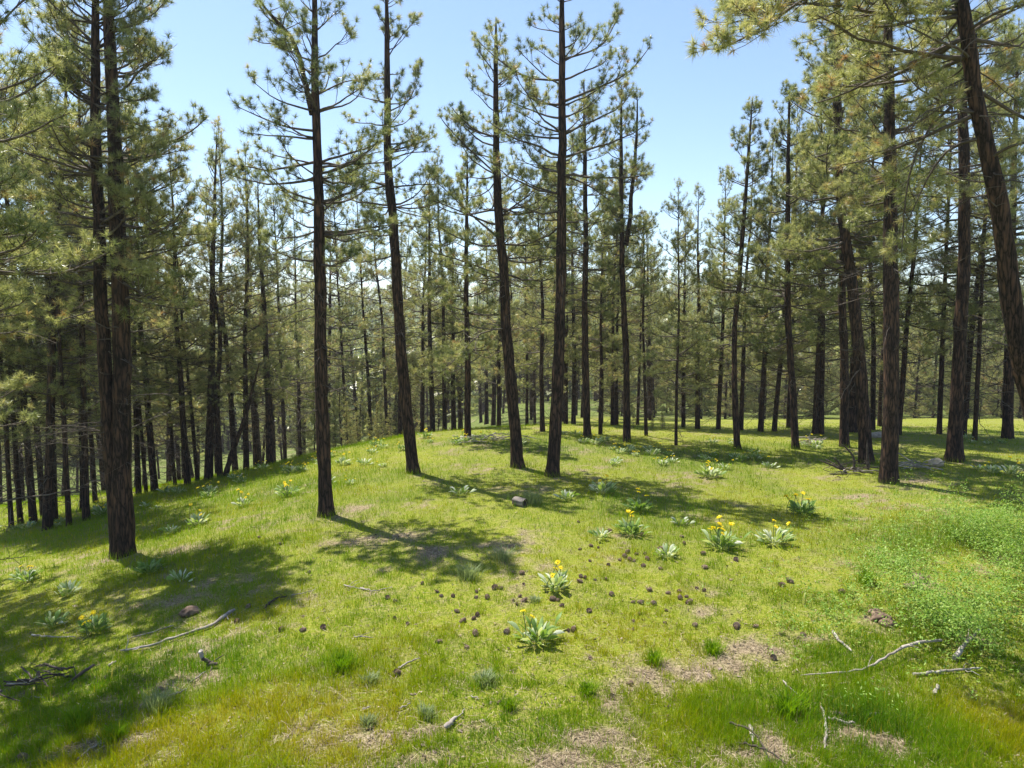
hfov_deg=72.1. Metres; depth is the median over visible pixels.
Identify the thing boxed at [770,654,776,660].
pine cone
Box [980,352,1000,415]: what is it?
pine tree
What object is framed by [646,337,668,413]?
pine tree
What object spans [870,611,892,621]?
soil clod
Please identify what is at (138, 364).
pine tree
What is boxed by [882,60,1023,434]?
pine tree
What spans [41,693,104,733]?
grass tuft
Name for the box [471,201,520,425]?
pine tree
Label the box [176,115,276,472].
pine tree
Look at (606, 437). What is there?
balsamroot plant
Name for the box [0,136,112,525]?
pine tree
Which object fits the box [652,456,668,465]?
balsamroot plant
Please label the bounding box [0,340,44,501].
pine tree
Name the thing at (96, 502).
balsamroot plant
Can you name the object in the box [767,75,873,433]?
pine tree
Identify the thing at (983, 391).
pine tree
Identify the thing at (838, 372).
pine tree
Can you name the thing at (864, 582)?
grass tuft
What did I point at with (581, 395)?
pine tree
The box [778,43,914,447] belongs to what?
pine tree
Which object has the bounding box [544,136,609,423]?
pine tree
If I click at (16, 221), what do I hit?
pine tree
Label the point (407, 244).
pine tree
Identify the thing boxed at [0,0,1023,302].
sky
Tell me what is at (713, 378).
pine tree
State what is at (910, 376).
pine tree
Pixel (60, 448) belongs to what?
pine tree
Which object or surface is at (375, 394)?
pine tree
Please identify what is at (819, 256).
pine tree
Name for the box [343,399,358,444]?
pine tree
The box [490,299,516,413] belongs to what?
pine tree
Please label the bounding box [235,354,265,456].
pine tree
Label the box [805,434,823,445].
balsamroot plant
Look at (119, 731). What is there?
grass tuft
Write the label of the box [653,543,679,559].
balsamroot plant
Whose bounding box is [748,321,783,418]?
pine tree
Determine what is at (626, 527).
balsamroot plant
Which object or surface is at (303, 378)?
pine tree
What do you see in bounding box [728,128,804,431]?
pine tree
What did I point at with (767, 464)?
balsamroot plant
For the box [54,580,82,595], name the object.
balsamroot plant
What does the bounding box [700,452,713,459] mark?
balsamroot plant
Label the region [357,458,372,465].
balsamroot plant
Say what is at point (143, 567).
balsamroot plant
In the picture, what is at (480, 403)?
pine tree
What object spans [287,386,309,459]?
pine tree
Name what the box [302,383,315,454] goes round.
pine tree
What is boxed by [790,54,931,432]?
pine tree
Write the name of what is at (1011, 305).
pine tree
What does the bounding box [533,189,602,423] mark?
pine tree
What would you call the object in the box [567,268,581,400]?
pine tree
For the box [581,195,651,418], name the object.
pine tree
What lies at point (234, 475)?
balsamroot plant
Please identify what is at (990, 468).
balsamroot plant
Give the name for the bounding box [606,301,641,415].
pine tree
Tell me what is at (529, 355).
pine tree
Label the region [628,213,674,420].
pine tree
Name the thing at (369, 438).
pine tree
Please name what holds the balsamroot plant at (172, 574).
on the ground at (532, 543)
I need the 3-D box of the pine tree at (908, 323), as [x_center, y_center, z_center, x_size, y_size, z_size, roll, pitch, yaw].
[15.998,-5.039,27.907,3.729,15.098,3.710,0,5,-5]
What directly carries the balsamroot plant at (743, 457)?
on the ground at (532, 543)
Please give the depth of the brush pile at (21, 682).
9.25 m
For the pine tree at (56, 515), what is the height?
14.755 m
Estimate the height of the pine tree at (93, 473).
14.068 m
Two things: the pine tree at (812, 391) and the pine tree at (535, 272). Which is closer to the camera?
the pine tree at (535, 272)
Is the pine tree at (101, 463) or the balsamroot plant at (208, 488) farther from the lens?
the pine tree at (101, 463)
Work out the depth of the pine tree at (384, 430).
34.22 m
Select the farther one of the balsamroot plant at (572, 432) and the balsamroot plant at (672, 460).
the balsamroot plant at (572, 432)
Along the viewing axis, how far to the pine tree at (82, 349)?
20.64 m
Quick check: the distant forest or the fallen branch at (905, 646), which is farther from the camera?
the distant forest
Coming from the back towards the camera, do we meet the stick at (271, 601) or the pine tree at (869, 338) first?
the pine tree at (869, 338)
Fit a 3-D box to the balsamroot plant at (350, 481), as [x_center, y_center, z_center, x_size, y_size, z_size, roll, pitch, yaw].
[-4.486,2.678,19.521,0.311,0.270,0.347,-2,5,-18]
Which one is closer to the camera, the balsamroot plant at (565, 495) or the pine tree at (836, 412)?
the balsamroot plant at (565, 495)
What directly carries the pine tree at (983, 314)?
on the ground at (532, 543)
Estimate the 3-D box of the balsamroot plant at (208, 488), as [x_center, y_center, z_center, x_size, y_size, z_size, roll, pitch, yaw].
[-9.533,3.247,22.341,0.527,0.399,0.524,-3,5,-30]
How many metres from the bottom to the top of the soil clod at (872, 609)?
0.116 m
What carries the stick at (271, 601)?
on the ground at (532, 543)
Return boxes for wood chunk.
[443,716,456,728]
[834,711,846,717]
[932,684,939,694]
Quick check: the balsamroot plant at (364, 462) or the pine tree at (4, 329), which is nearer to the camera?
the pine tree at (4, 329)
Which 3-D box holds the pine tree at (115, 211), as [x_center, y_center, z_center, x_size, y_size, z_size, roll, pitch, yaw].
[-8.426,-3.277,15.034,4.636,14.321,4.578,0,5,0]
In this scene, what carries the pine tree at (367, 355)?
on the ground at (532, 543)
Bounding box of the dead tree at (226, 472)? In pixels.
[223,361,273,475]
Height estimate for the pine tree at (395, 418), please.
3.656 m
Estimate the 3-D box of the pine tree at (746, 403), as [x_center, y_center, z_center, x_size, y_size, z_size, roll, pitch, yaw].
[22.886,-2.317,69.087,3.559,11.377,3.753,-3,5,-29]
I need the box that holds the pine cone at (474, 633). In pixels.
[472,629,478,636]
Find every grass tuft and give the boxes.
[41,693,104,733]
[84,707,144,747]
[134,683,190,715]
[309,642,368,677]
[447,559,488,583]
[485,540,523,565]
[492,687,523,713]
[519,488,546,507]
[569,675,602,699]
[640,643,670,669]
[694,632,732,659]
[736,682,826,724]
[853,563,886,587]
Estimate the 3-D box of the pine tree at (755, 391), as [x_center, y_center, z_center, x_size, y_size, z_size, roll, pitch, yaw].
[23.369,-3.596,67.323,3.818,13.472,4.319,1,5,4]
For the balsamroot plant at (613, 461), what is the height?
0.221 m
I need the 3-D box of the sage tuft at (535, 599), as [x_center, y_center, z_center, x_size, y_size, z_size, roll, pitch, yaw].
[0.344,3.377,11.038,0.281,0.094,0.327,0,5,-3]
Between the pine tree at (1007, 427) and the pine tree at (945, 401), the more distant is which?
the pine tree at (945, 401)
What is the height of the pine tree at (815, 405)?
16.356 m
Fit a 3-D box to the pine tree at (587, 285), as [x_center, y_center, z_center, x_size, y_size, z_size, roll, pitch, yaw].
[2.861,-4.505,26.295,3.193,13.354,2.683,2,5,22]
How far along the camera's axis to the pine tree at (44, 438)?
45.97 m
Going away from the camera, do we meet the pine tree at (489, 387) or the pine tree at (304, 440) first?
the pine tree at (304, 440)
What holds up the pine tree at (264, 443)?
on the ground at (532, 543)
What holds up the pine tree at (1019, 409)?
on the ground at (532, 543)
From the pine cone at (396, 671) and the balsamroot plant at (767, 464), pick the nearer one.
the pine cone at (396, 671)
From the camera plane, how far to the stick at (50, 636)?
11.01 m
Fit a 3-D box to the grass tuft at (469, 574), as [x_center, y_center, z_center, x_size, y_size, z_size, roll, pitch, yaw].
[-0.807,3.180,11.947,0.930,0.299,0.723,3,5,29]
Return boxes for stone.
[928,458,943,466]
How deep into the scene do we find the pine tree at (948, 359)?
85.44 m
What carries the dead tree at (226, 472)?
on the ground at (532, 543)
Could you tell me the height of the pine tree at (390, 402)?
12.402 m
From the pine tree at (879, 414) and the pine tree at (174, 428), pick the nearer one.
the pine tree at (879, 414)
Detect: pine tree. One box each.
[0,0,119,579]
[0,0,219,559]
[0,7,108,530]
[0,10,92,522]
[0,46,96,523]
[0,51,76,531]
[0,52,108,519]
[0,85,110,515]
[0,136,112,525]
[0,175,40,534]
[0,339,25,504]
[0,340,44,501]
[0,410,34,499]
[1,29,170,520]
[1,374,36,495]
[5,100,157,514]
[16,158,149,502]
[23,392,60,496]
[27,375,69,486]
[35,183,137,490]
[37,401,88,496]
[55,285,90,487]
[55,421,94,491]
[58,368,98,494]
[65,92,190,497]
[91,299,165,486]
[94,111,199,490]
[111,224,166,491]
[131,132,230,484]
[131,250,205,484]
[131,331,165,484]
[135,230,213,478]
[136,254,205,482]
[149,214,225,481]
[151,399,165,478]
[153,250,208,479]
[153,313,205,480]
[169,190,260,477]
[172,127,255,480]
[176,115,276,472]
[178,302,249,473]
[183,321,222,474]
[197,139,296,467]
[209,181,289,469]
[216,207,285,465]
[220,0,411,517]
[229,185,329,459]
[235,163,309,464]
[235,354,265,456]
[238,243,303,463]
[242,358,287,464]
[262,186,333,456]
[275,389,294,459]
[284,263,315,454]
[286,296,312,453]
[287,378,310,449]
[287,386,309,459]
[293,192,387,449]
[294,227,371,444]
[294,266,343,443]
[300,329,347,451]
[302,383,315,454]
[325,0,451,473]
[329,371,356,447]
[330,179,396,439]
[330,272,377,444]
[330,398,340,447]
[332,346,353,442]
[340,402,353,445]
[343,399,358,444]
[351,195,397,435]
[351,383,371,445]
[353,413,361,442]
[364,413,373,440]
[366,369,384,437]
[368,226,427,435]
[370,224,432,434]
[373,403,382,440]
[374,221,433,428]
[376,399,387,438]
[377,346,394,425]
[386,207,450,432]
[386,405,394,437]
[387,304,427,431]
[389,392,397,435]
[392,162,474,431]
[409,372,420,432]
[410,294,441,433]
[412,150,463,430]
[415,321,436,432]
[417,16,574,468]
[422,225,480,428]
[424,146,515,441]
[427,369,448,431]
[437,276,464,420]
[440,276,483,427]
[449,289,472,428]
[456,218,505,424]
[460,277,491,422]
[461,173,535,426]
[469,0,656,476]
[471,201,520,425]
[474,346,491,413]
[481,217,531,417]
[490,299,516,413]
[497,180,551,424]
[508,207,552,424]
[510,156,599,402]
[512,185,576,431]
[514,292,538,413]
[515,220,549,410]
[517,291,546,419]
[528,183,595,421]
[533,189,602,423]
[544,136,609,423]
[545,78,631,438]
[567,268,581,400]
[568,300,594,414]
[570,189,638,422]
[570,274,598,417]
[574,217,622,434]
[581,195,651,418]
[586,70,673,442]
[588,179,641,425]
[589,168,648,424]
[590,318,620,411]
[594,370,622,413]
[604,312,635,412]
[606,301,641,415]
[609,211,676,424]
[625,209,667,435]
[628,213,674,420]
[630,299,662,413]
[631,408,635,427]
[635,178,714,445]
[635,242,674,417]
[635,287,659,417]
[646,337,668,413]
[649,251,675,409]
[650,410,654,427]
[651,206,714,426]
[654,322,679,412]
[659,280,711,418]
[660,406,664,427]
[664,182,731,428]
[665,288,694,413]
[670,373,691,416]
[681,0,1023,419]
[685,307,716,418]
[686,165,758,428]
[687,96,783,449]
[693,312,713,407]
[705,295,749,418]
[706,339,724,410]
[708,315,739,413]
[714,318,740,416]
[718,151,780,430]
[727,79,843,449]
[727,305,758,411]
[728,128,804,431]
[728,320,757,410]
[737,304,772,414]
[739,280,762,412]
[741,113,820,431]
[747,97,837,427]
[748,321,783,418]
[750,308,787,414]
[753,0,924,463]
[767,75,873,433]
[767,290,811,418]
[771,47,877,433]
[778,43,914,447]
[779,301,813,413]
[784,354,808,410]
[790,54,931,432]
[797,317,837,416]
[802,346,831,417]
[810,0,1000,484]
[824,343,838,413]
[826,120,941,425]
[827,60,935,431]
[827,301,877,408]
[829,346,850,413]
[834,339,869,415]
[862,301,879,372]
[864,297,882,409]
[866,84,971,434]
[868,331,882,418]
[868,338,882,416]
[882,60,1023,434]
[895,0,1023,462]
[899,301,938,414]
[899,327,927,410]
[903,286,946,417]
[904,317,936,416]
[905,86,1023,440]
[909,289,952,417]
[920,32,1023,435]
[930,16,1023,438]
[943,346,975,413]
[944,311,952,406]
[944,327,981,414]
[948,234,1004,404]
[949,337,986,417]
[972,343,998,415]
[973,327,992,414]
[980,322,1019,417]
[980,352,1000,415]
[983,281,1004,404]
[983,335,1003,415]
[993,283,1023,417]
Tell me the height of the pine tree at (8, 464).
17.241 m
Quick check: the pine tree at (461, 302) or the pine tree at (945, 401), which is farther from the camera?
the pine tree at (945, 401)
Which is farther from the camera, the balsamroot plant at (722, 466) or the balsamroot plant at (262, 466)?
the balsamroot plant at (262, 466)
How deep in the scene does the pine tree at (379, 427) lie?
31.23 m
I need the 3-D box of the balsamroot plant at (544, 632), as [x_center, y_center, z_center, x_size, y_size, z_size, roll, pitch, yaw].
[0.345,3.309,9.694,0.806,0.469,0.757,0,5,-4]
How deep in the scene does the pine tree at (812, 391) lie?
56.38 m
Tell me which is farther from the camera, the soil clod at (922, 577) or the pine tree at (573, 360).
the pine tree at (573, 360)
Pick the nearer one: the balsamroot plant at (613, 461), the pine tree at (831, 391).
the balsamroot plant at (613, 461)
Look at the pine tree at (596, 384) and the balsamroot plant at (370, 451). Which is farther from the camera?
the pine tree at (596, 384)
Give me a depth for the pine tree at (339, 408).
38.07 m
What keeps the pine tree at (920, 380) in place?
on the ground at (532, 543)
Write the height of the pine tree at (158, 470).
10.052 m
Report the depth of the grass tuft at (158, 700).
8.26 m
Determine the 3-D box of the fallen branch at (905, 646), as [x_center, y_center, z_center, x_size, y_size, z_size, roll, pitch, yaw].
[4.685,3.476,8.951,2.379,0.181,0.219,-2,5,-21]
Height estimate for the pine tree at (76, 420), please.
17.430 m
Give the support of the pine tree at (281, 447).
on the ground at (532, 543)
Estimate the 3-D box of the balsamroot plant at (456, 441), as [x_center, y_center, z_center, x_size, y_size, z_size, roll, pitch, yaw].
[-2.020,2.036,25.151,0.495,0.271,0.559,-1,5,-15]
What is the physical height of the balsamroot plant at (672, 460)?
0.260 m
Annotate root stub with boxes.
[198,649,222,672]
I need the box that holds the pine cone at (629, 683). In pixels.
[625,680,633,685]
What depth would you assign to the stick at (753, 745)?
7.07 m
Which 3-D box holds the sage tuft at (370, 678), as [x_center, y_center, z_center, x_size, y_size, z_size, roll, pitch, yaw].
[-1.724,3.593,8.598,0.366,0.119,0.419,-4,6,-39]
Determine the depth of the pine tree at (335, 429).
30.22 m
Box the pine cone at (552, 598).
[549,595,556,600]
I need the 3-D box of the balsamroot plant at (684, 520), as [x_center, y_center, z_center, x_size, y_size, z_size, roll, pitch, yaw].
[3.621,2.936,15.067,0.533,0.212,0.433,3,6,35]
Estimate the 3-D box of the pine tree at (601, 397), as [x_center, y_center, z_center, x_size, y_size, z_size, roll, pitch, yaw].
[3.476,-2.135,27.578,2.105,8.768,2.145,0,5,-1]
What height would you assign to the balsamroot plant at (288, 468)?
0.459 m
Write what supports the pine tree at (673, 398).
on the ground at (532, 543)
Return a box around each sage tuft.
[357,711,382,732]
[358,669,380,690]
[415,702,442,722]
[472,666,506,691]
[527,593,540,603]
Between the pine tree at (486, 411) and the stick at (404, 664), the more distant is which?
the pine tree at (486, 411)
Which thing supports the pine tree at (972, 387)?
on the ground at (532, 543)
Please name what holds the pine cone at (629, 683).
on the ground at (532, 543)
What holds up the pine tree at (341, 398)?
on the ground at (532, 543)
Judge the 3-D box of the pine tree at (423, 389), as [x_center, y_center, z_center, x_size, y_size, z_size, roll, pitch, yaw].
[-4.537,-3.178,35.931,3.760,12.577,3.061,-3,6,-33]
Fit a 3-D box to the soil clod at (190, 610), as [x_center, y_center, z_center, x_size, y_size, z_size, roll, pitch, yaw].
[-5.173,3.634,11.269,0.339,0.165,0.286,-4,6,-37]
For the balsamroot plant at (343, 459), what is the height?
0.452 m
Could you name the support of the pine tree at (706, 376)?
on the ground at (532, 543)
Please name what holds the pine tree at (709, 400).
on the ground at (532, 543)
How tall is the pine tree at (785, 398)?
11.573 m
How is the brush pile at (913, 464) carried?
on the ground at (532, 543)
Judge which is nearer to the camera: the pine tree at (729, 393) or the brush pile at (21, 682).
the brush pile at (21, 682)
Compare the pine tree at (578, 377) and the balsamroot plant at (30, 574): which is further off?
the pine tree at (578, 377)
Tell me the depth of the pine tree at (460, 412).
42.90 m
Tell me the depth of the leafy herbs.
10.53 m
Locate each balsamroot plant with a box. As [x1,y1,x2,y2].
[8,565,43,582]
[15,517,37,530]
[34,609,83,627]
[53,520,64,526]
[54,513,64,523]
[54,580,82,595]
[77,610,112,637]
[90,503,106,514]
[92,500,106,510]
[132,558,165,573]
[157,482,176,492]
[159,524,180,533]
[166,485,186,493]
[166,569,195,581]
[185,503,208,525]
[197,486,221,497]
[203,480,218,490]
[227,467,246,478]
[231,488,256,507]
[233,471,246,482]
[254,460,269,469]
[274,480,303,496]
[281,461,300,472]
[292,462,307,471]
[335,452,350,464]
[345,476,355,484]
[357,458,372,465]
[366,445,377,452]
[368,434,386,445]
[373,438,388,448]
[397,442,404,450]
[417,428,432,438]
[448,436,460,443]
[449,485,475,494]
[452,429,467,440]
[462,433,476,442]
[507,609,564,647]
[538,560,570,592]
[553,489,580,500]
[570,429,582,434]
[577,435,589,442]
[587,474,617,493]
[587,527,611,539]
[588,437,602,443]
[594,431,609,442]
[609,458,619,465]
[611,509,649,534]
[613,444,626,452]
[620,488,654,513]
[624,443,635,451]
[640,440,657,449]
[645,443,661,454]
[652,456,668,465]
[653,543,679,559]
[659,447,674,455]
[667,455,680,461]
[672,517,694,524]
[694,460,726,477]
[699,515,750,551]
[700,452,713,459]
[704,435,717,443]
[714,459,733,471]
[729,451,748,460]
[743,450,770,460]
[751,519,796,545]
[762,456,780,468]
[783,491,822,514]
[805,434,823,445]
[809,442,823,447]
[963,430,972,439]
[970,464,985,469]
[983,461,1003,473]
[996,456,1022,474]
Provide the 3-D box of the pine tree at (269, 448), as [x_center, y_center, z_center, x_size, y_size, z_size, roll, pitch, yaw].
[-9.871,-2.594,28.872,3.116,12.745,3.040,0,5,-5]
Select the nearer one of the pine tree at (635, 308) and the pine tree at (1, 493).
the pine tree at (635, 308)
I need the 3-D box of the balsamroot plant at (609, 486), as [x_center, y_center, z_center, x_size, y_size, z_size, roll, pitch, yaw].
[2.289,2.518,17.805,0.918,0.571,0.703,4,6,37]
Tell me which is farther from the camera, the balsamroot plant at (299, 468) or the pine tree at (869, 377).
the pine tree at (869, 377)
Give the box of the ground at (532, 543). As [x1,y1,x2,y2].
[0,291,1023,767]
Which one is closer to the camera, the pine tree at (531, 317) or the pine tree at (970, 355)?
the pine tree at (970, 355)
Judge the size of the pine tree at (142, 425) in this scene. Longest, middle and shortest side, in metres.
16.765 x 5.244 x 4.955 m
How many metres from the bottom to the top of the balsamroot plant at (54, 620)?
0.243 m
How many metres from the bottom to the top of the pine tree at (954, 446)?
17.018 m
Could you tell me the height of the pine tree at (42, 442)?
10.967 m
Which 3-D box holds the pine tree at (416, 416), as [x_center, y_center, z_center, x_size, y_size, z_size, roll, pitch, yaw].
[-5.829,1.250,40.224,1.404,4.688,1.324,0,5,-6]
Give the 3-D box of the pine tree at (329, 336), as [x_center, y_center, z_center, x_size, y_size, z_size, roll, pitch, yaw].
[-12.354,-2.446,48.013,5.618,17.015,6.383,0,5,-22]
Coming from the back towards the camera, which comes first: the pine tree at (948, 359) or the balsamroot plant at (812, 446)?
the pine tree at (948, 359)
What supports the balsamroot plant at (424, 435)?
on the ground at (532, 543)
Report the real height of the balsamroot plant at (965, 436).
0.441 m
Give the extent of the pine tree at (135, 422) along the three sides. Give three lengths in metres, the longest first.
14.864 x 4.259 x 4.000 m
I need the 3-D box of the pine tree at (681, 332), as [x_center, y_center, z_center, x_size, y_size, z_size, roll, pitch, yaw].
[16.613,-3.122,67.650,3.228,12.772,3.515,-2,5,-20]
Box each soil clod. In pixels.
[178,605,200,616]
[868,608,880,614]
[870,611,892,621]
[878,618,897,627]
[903,581,920,590]
[913,573,928,581]
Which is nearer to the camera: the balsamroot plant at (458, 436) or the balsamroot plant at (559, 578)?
the balsamroot plant at (559, 578)
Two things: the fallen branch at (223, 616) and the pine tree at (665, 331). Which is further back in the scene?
the pine tree at (665, 331)
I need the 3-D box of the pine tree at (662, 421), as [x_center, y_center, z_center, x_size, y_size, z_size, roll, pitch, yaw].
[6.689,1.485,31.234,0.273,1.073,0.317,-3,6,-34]
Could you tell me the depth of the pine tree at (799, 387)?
67.96 m
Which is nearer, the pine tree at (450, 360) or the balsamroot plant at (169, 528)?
the balsamroot plant at (169, 528)
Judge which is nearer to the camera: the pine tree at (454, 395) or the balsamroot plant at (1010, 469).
the balsamroot plant at (1010, 469)
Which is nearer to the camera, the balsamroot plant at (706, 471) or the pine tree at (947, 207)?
the balsamroot plant at (706, 471)
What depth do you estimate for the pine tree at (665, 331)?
73.00 m
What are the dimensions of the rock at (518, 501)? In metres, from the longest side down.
0.306 x 0.244 x 0.233 m
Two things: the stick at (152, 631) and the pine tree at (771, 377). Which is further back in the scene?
the pine tree at (771, 377)
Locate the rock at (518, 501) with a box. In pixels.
[512,496,527,506]
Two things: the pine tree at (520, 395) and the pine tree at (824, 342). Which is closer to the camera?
the pine tree at (824, 342)
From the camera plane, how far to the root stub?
9.18 m
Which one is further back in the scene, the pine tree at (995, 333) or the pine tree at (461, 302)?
the pine tree at (995, 333)
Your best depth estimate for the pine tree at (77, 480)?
59.44 m
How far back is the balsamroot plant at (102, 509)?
21.69 m
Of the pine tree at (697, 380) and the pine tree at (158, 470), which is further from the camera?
the pine tree at (158, 470)
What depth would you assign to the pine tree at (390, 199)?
19.90 m
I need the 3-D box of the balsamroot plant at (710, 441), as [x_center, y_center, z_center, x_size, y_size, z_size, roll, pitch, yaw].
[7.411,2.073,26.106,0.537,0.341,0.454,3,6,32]
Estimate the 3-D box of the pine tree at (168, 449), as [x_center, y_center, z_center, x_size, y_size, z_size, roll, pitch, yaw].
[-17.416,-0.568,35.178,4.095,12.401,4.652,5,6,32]
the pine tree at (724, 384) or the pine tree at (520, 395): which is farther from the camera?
the pine tree at (724, 384)
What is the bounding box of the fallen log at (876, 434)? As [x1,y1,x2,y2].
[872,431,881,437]
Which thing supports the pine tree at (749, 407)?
on the ground at (532, 543)
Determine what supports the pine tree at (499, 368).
on the ground at (532, 543)
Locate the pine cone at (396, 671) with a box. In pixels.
[392,668,400,675]
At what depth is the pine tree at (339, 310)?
39.52 m
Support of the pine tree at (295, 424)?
on the ground at (532, 543)
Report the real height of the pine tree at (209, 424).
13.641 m
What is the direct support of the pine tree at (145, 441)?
on the ground at (532, 543)
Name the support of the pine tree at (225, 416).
on the ground at (532, 543)
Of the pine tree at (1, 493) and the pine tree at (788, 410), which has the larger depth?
the pine tree at (1, 493)
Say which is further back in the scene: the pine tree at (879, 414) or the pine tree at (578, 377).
the pine tree at (578, 377)
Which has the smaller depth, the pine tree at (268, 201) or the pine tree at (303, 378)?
the pine tree at (268, 201)
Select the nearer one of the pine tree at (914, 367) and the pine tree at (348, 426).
the pine tree at (348, 426)
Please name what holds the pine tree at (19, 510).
on the ground at (532, 543)
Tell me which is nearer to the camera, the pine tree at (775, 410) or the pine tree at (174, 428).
the pine tree at (775, 410)
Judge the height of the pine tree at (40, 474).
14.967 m
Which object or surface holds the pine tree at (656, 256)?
on the ground at (532, 543)
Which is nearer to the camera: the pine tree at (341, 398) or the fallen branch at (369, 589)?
the fallen branch at (369, 589)
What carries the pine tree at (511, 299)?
on the ground at (532, 543)
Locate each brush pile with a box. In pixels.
[0,663,94,701]
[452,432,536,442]
[799,432,826,445]
[822,440,878,477]
[898,453,944,471]
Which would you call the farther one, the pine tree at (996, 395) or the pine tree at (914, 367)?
the pine tree at (914, 367)
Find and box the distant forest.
[1,271,1023,466]
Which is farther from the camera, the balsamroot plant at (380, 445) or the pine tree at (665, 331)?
the pine tree at (665, 331)
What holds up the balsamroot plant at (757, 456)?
on the ground at (532, 543)
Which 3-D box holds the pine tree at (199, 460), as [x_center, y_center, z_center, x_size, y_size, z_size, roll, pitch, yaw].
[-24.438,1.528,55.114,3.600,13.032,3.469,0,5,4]
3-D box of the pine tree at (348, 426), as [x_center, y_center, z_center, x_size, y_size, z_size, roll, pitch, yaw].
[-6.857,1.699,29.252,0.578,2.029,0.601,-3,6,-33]
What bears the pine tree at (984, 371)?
on the ground at (532, 543)
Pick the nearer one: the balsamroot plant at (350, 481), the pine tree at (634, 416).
the balsamroot plant at (350, 481)
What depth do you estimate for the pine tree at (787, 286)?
24.41 m
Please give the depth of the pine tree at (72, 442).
36.17 m
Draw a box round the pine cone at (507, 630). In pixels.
[503,628,509,634]
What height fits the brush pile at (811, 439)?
0.485 m
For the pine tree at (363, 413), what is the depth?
36.15 m
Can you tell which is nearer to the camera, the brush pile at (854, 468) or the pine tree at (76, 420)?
the brush pile at (854, 468)
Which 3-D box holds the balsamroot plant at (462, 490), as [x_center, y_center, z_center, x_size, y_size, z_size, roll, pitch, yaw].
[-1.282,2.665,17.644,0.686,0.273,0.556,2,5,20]
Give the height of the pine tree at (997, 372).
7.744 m
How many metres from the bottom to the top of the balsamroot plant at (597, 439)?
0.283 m
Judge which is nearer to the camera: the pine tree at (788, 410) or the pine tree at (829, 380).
the pine tree at (788, 410)
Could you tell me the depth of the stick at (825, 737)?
7.38 m
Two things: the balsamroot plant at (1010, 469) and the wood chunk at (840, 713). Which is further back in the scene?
the balsamroot plant at (1010, 469)
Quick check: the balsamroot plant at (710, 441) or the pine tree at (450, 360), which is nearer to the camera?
the balsamroot plant at (710, 441)
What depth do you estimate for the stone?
21.67 m
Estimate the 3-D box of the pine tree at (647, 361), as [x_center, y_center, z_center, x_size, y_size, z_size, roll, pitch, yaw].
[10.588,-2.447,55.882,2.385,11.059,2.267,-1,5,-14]
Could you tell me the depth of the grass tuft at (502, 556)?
12.80 m
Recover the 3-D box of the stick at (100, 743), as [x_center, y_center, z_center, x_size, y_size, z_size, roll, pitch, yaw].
[-4.484,3.856,7.514,0.178,0.086,0.399,3,6,32]
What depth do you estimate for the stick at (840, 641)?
9.56 m
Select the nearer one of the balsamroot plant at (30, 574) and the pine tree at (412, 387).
the balsamroot plant at (30, 574)
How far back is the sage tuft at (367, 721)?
7.65 m
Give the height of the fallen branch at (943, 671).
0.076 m
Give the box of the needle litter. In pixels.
[0,426,1023,767]
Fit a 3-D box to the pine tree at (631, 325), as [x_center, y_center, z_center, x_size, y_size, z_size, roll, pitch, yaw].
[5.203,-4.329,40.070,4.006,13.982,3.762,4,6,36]
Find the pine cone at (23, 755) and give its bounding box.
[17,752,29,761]
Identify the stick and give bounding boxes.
[31,634,75,637]
[77,735,111,759]
[129,625,172,638]
[263,593,286,608]
[398,658,418,668]
[727,721,769,760]
[739,742,786,763]
[748,724,753,742]
[820,702,827,748]
[828,717,854,724]
[832,630,850,649]
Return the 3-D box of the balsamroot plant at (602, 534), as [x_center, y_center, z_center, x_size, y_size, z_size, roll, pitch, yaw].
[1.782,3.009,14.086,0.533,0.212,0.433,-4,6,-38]
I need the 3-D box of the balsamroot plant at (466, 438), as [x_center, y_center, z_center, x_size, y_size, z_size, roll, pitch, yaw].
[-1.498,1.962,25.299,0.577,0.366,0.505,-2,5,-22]
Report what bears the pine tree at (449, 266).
on the ground at (532, 543)
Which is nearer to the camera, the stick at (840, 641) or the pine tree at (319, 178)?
the stick at (840, 641)
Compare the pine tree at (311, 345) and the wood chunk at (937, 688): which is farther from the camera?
the pine tree at (311, 345)
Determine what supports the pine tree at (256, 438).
on the ground at (532, 543)
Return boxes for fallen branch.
[120,608,234,650]
[352,586,390,591]
[800,639,942,675]
[912,663,980,675]
[952,629,979,659]
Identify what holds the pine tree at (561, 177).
on the ground at (532, 543)
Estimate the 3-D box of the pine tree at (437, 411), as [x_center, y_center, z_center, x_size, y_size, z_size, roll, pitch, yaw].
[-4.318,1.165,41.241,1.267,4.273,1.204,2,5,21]
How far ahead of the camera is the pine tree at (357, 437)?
31.25 m
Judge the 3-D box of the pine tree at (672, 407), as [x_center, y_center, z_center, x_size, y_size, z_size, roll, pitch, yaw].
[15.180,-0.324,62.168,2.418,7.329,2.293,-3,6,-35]
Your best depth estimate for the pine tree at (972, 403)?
55.12 m
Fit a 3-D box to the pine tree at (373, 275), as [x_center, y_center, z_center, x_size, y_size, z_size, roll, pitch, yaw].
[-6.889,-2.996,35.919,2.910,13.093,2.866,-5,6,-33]
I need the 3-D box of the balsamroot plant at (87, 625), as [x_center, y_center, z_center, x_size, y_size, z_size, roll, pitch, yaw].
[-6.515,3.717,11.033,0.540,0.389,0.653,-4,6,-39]
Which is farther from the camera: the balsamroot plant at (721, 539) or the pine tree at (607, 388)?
the pine tree at (607, 388)
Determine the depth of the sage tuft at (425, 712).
7.82 m
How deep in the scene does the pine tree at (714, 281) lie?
24.50 m
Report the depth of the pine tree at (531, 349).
37.91 m
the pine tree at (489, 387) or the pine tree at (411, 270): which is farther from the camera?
the pine tree at (489, 387)
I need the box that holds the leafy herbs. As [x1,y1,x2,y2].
[646,462,1023,713]
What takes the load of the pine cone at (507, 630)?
on the ground at (532, 543)
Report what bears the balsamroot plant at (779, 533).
on the ground at (532, 543)

